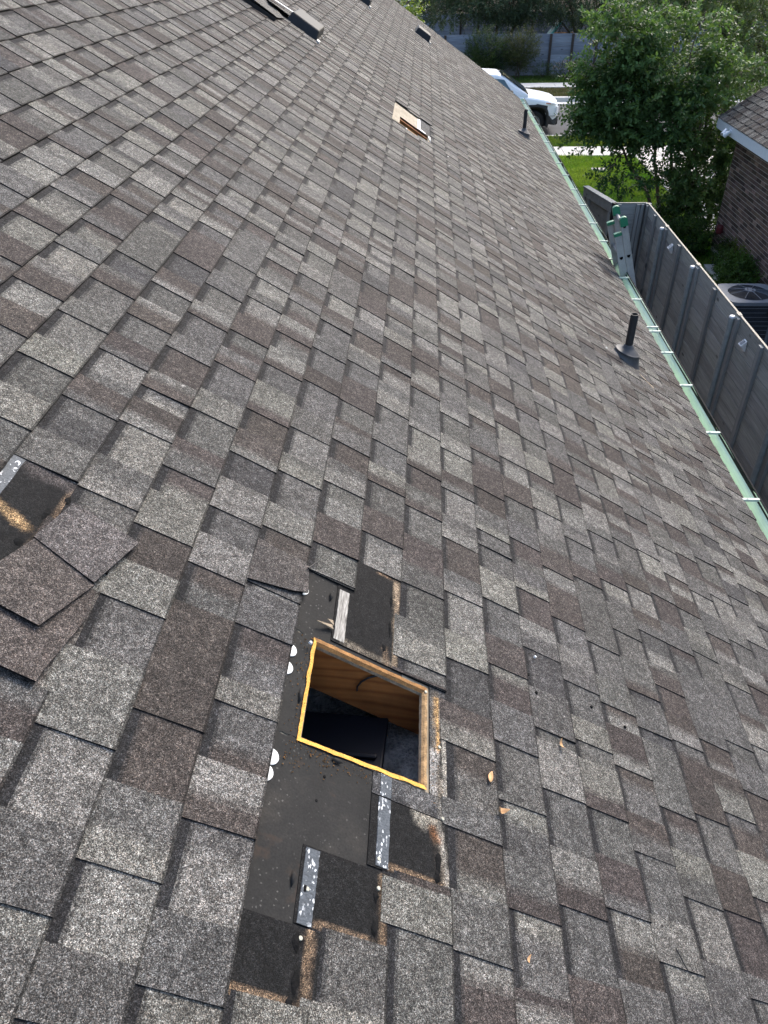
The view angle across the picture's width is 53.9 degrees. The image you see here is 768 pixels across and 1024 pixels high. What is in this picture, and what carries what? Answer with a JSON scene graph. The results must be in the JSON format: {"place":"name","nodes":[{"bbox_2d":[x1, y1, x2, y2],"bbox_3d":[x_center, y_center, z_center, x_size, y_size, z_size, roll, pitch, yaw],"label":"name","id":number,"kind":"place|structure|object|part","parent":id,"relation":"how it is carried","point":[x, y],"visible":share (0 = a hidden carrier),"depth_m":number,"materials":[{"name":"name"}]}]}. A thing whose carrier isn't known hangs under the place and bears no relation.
{"place":"outdoors","nodes":[
{"label":"outdoors","id":0,"kind":"place"},
{"bbox_2d":[464,0,761,75],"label":"ground","id":1,"kind":"structure","parent":0,"point":[573,11],"depth_m":70.38,"materials":[{"name":"green plant"}]},
{"bbox_2d":[395,0,430,22],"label":"young tree","id":2,"kind":"object","parent":1,"relation":"on","point":[413,12],"visible":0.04,"depth_m":21.28,"materials":[{"name":"green plant"}]},
{"bbox_2d":[397,0,453,28],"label":"house","id":3,"kind":"structure","parent":1,"relation":"on","point":[406,2],"depth_m":48.60,"materials":[{"name":"brick"}]},
{"bbox_2d":[409,0,534,34],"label":"live oak","id":4,"kind":"object","parent":1,"relation":"on","point":[458,7],"visible":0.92,"depth_m":37.80,"materials":[{"name":"green plant"}]},
{"bbox_2d":[470,0,583,51],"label":"live oak","id":5,"kind":"object","parent":1,"relation":"on","point":[526,20],"visible":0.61,"depth_m":37.81,"materials":[{"name":"green plant"}]},
{"bbox_2d":[547,21,572,50],"bbox_3d":[9.077,-24.172,38.983,1.370,2.020,1.000,1,38,3],"label":"playset","id":6,"kind":"object","parent":1,"relation":"on","point":[552,30],"visible":0.2,"depth_m":38.56,"materials":[{"name":"teal plastic"}]},
{"bbox_2d":[418,8,766,54],"bbox_3d":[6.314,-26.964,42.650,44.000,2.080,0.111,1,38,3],"label":"trees","id":7,"kind":"object","parent":1,"relation":"on","point":[460,30],"visible":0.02,"depth_m":42.46,"materials":[{"name":"green plant"}]},
{"bbox_2d":[532,0,672,32],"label":"live oak","id":8,"kind":"object","parent":1,"relation":"on","point":[573,20],"visible":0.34,"depth_m":37.43,"materials":[{"name":"green plant"}]},
{"bbox_2d":[440,31,766,75],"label":"fence","id":9,"kind":"object","parent":1,"relation":"on","point":[552,51],"visible":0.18,"depth_m":36.47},
{"bbox_2d":[553,94,741,101],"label":"kerb","id":10,"kind":"structure","parent":1,"relation":"on","point":[561,98],"depth_m":32.26,"materials":[{"name":"concrete"}]},
{"bbox_2d":[648,0,761,26],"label":"live oak","id":11,"kind":"object","parent":1,"relation":"on","point":[698,24],"visible":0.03,"depth_m":40.61,"materials":[{"name":"green plant"}]},
{"bbox_2d":[511,73,746,82],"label":"lawn","id":12,"kind":"structure","parent":0,"point":[561,80],"depth_m":35.97,"materials":[{"name":"plant"}]},
{"bbox_2d":[461,23,511,70],"bbox_3d":[4.831,-21.809,36.066,2.740,2.610,1.841,1,38,3],"label":"bush","id":13,"kind":"object","parent":12,"relation":"on","point":[486,62],"visible":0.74,"depth_m":35.79,"materials":[{"name":"green plant"}]},
{"bbox_2d":[499,24,543,78],"bbox_3d":[6.465,-21.924,35.931,2.281,2.264,1.979,1,38,3],"label":"bush","id":14,"kind":"object","parent":12,"relation":"on","point":[520,60],"visible":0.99,"depth_m":35.73,"materials":[{"name":"green plant"}]},
{"bbox_2d":[530,60,552,76],"bbox_3d":[7.635,-21.315,36.447,1.319,0.902,1.125,1,38,3],"label":"bush","id":15,"kind":"object","parent":12,"relation":"on","point":[546,68],"visible":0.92,"depth_m":36.44,"materials":[{"name":"green plant"}]},
{"bbox_2d":[549,56,594,79],"bbox_3d":[8.992,-21.064,35.853,2.309,1.208,1.406,1,38,3],"label":"flowering shrub","id":16,"kind":"object","parent":12,"relation":"on","point":[554,74],"visible":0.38,"depth_m":35.82,"materials":[{"name":"green plant"}]},
{"bbox_2d":[554,146,713,155],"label":"sidewalk","id":17,"kind":"structure","parent":0,"point":[566,150],"depth_m":24.21,"materials":[{"name":"concrete"}]},
{"bbox_2d":[526,86,745,95],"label":"grass","id":18,"kind":"structure","parent":0,"point":[557,91],"depth_m":33.49,"materials":[{"name":"green plant"}]},
{"bbox_2d":[542,103,738,134],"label":"street","id":19,"kind":"structure","parent":0,"point":[558,128],"depth_m":28.31,"materials":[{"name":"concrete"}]},
{"bbox_2d":[482,68,558,126],"bbox_3d":[3.480,-15.022,27.545,5.585,1.927,2.280,1,38,3],"label":"pickup truck","id":20,"kind":"object","parent":19,"relation":"on","point":[544,106],"visible":0.23,"depth_m":26.74,"materials":[{"name":"white paint"}]},
{"bbox_3d":[4.020,-14.961,26.511,1.100,0.530,0.157,1,38,3],"label":"side window","id":21,"kind":"part","parent":20,"relation":"part of","materials":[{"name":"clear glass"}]},
{"bbox_2d":[558,100,742,103],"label":"gutter pan","id":22,"kind":"object","parent":19,"relation":"on","point":[577,101],"depth_m":31.94,"materials":[{"name":"concrete"}]},
{"bbox_2d":[547,134,734,146],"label":"grass","id":23,"kind":"structure","parent":0,"point":[554,141],"depth_m":25.25,"materials":[{"name":"green plant"}]},
{"bbox_2d":[520,81,761,87],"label":"sidewalk","id":24,"kind":"structure","parent":0,"point":[545,85],"depth_m":34.66,"materials":[{"name":"concrete"}]},
{"bbox_2d":[559,153,738,282],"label":"lawn","id":25,"kind":"structure","parent":0,"point":[641,198],"depth_m":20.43,"materials":[{"name":"plant"}]},
{"bbox_2d":[554,0,767,242],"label":"crepe myrtle","id":26,"kind":"object","parent":25,"relation":"on","point":[629,91],"visible":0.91,"depth_m":15.80,"materials":[{"name":"green plant"}]},
{"bbox_2d":[654,198,709,240],"bbox_3d":[6.300,-6.548,17.052,2.126,1.088,1.554,-15,40,-18],"label":"shrub","id":27,"kind":"object","parent":25,"relation":"on","point":[663,211],"visible":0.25,"depth_m":16.81,"materials":[{"name":"green plant"}]},
{"bbox_2d":[663,213,715,257],"bbox_3d":[6.326,-5.913,16.269,1.875,1.084,1.624,1,38,3],"label":"shrub","id":28,"kind":"object","parent":25,"relation":"on","point":[691,243],"visible":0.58,"depth_m":16.10,"materials":[{"name":"green plant"}]},
{"bbox_2d":[703,264,719,282],"bbox_3d":[6.791,-4.894,15.492,0.220,0.090,0.850,1,38,3],"label":"garden edging","id":29,"kind":"object","parent":25,"relation":"on","point":[708,267],"visible":0.22,"depth_m":15.60,"materials":[{"name":"concrete"}]},
{"bbox_2d":[709,236,748,279],"bbox_3d":[6.914,-5.031,15.063,0.723,0.879,1.401,1,38,3],"label":"shrub","id":30,"kind":"object","parent":25,"relation":"on","point":[725,246],"visible":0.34,"depth_m":15.14,"materials":[{"name":"green plant"}]},
{"bbox_2d":[708,248,764,285],"bbox_3d":[6.696,-4.396,14.310,1.054,1.051,1.644,1,38,3],"label":"shrub","id":31,"kind":"object","parent":25,"relation":"on","point":[734,265],"visible":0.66,"depth_m":14.18,"materials":[{"name":"green plant"}]},
{"bbox_2d":[635,155,718,231],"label":"driveway","id":32,"kind":"structure","parent":0,"point":[659,157],"depth_m":22.84,"materials":[{"name":"concrete"}]},
{"bbox_2d":[600,0,767,164],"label":"shade tree","id":33,"kind":"object","parent":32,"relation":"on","point":[746,10],"visible":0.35,"depth_m":19.41,"materials":[{"name":"green plant"}]},
{"label":"ground","id":34,"kind":"structure","parent":0,"visible":0},
{"bbox_2d":[0,0,767,1023],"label":"house","id":35,"kind":"structure","parent":34,"relation":"on","point":[294,284],"depth_m":2.14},
{"bbox_2d":[0,502,138,681],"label":"loose shingle","id":36,"kind":"object","parent":35,"relation":"on","point":[51,571],"visible":1,"depth_m":1.45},
{"bbox_2d":[243,0,275,20],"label":"flashing strip","id":37,"kind":"object","parent":35,"relation":"attached to","point":[261,10],"visible":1,"depth_m":6.44,"materials":[{"name":"black metal"}]},
{"bbox_2d":[254,0,290,18],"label":"displaced shingle strip","id":38,"kind":"object","parent":35,"relation":"on","point":[267,5],"visible":0.91,"depth_m":6.73,"materials":[{"name":"grey"}]},
{"bbox_2d":[247,538,308,592],"bbox_3d":[-0.252,0.143,1.853,0.138,0.086,0.149,1,38,3],"label":"lifted shingle","id":39,"kind":"object","parent":35,"relation":"on","point":[271,565],"visible":1,"depth_m":1.85,"materials":[{"name":"grey asphalt"}]},
{"bbox_2d":[316,619,333,629],"bbox_3d":[-0.142,0.263,1.819,0.043,0.040,0.026,-6,38,-6],"label":"wood splinter","id":40,"kind":"object","parent":35,"relation":"on","point":[331,625],"visible":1,"depth_m":1.82,"materials":[{"name":"beige wood"}]},
{"bbox_2d":[488,771,492,781],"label":"dry leaf","id":41,"kind":"object","parent":35,"relation":"on","point":[490,776],"visible":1,"depth_m":1.77,"materials":[{"name":"beige plant"}]},
{"bbox_2d":[499,807,509,813],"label":"dry leaf","id":42,"kind":"object","parent":35,"relation":"on","point":[503,810],"visible":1,"depth_m":1.71,"materials":[{"name":"plant"}]},
{"bbox_2d":[676,948,689,974],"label":"twig","id":43,"kind":"object","parent":35,"relation":"on","point":[682,960],"visible":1,"depth_m":1.72,"materials":[{"name":"wood"}]},
{"bbox_2d":[606,205,635,285],"bbox_3d":[2.916,-1.605,8.575,1.203,3.510,0.460,1,38,3],"label":"ladder","id":44,"kind":"object","parent":34,"relation":"on","point":[619,239],"visible":0.38,"depth_m":7.65,"materials":[{"name":"metal"}]},
{"bbox_2d":[616,202,767,508],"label":"fence","id":45,"kind":"object","parent":34,"relation":"on","point":[704,325],"visible":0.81,"depth_m":10.45,"materials":[{"name":"grey wood"}]},
{"bbox_2d":[583,185,616,239],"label":"gate","id":46,"kind":"structure","parent":45,"relation":"attached to","point":[600,204],"depth_m":13.89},
{"bbox_2d":[667,244,672,253],"bbox_3d":[4.550,-4.188,12.001,0.083,0.142,0.089,1,38,3],"label":"solar light","id":47,"kind":"object","parent":45,"relation":"attached to","point":[670,247],"visible":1,"depth_m":11.97,"materials":[{"name":"white plastic"}]},
{"bbox_2d":[738,339,746,351],"bbox_3d":[4.394,-2.041,9.255,0.083,0.142,0.089,1,38,3],"label":"solar light","id":48,"kind":"object","parent":45,"relation":"attached to","point":[742,344],"visible":1,"depth_m":9.23,"materials":[{"name":"white plastic"}]},
{"bbox_2d":[710,85,767,284],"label":"brick house","id":49,"kind":"structure","parent":34,"relation":"on","point":[743,215],"depth_m":14.63,"materials":[{"name":"brick"}]},
{"bbox_2d":[715,224,723,233],"bbox_3d":[7.077,-5.958,15.914,0.138,0.185,0.138,-30,46,-32],"label":"hose bib cover","id":50,"kind":"object","parent":49,"relation":"attached to","point":[719,228],"visible":1,"depth_m":15.87,"materials":[{"name":"red paint"}]},
{"bbox_2d":[720,128,731,137],"bbox_3d":[6.669,-7.386,14.714,0.162,0.145,0.274,1,38,3],"label":"floodlight","id":51,"kind":"object","parent":49,"relation":"attached to","point":[724,133],"visible":1,"depth_m":14.68,"materials":[{"name":"white paint"}]},
{"bbox_2d":[718,284,767,345],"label":"air conditioner","id":52,"kind":"object","parent":34,"relation":"on","point":[749,302],"visible":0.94,"depth_m":12.44,"materials":[{"name":"metal"}]}
]}

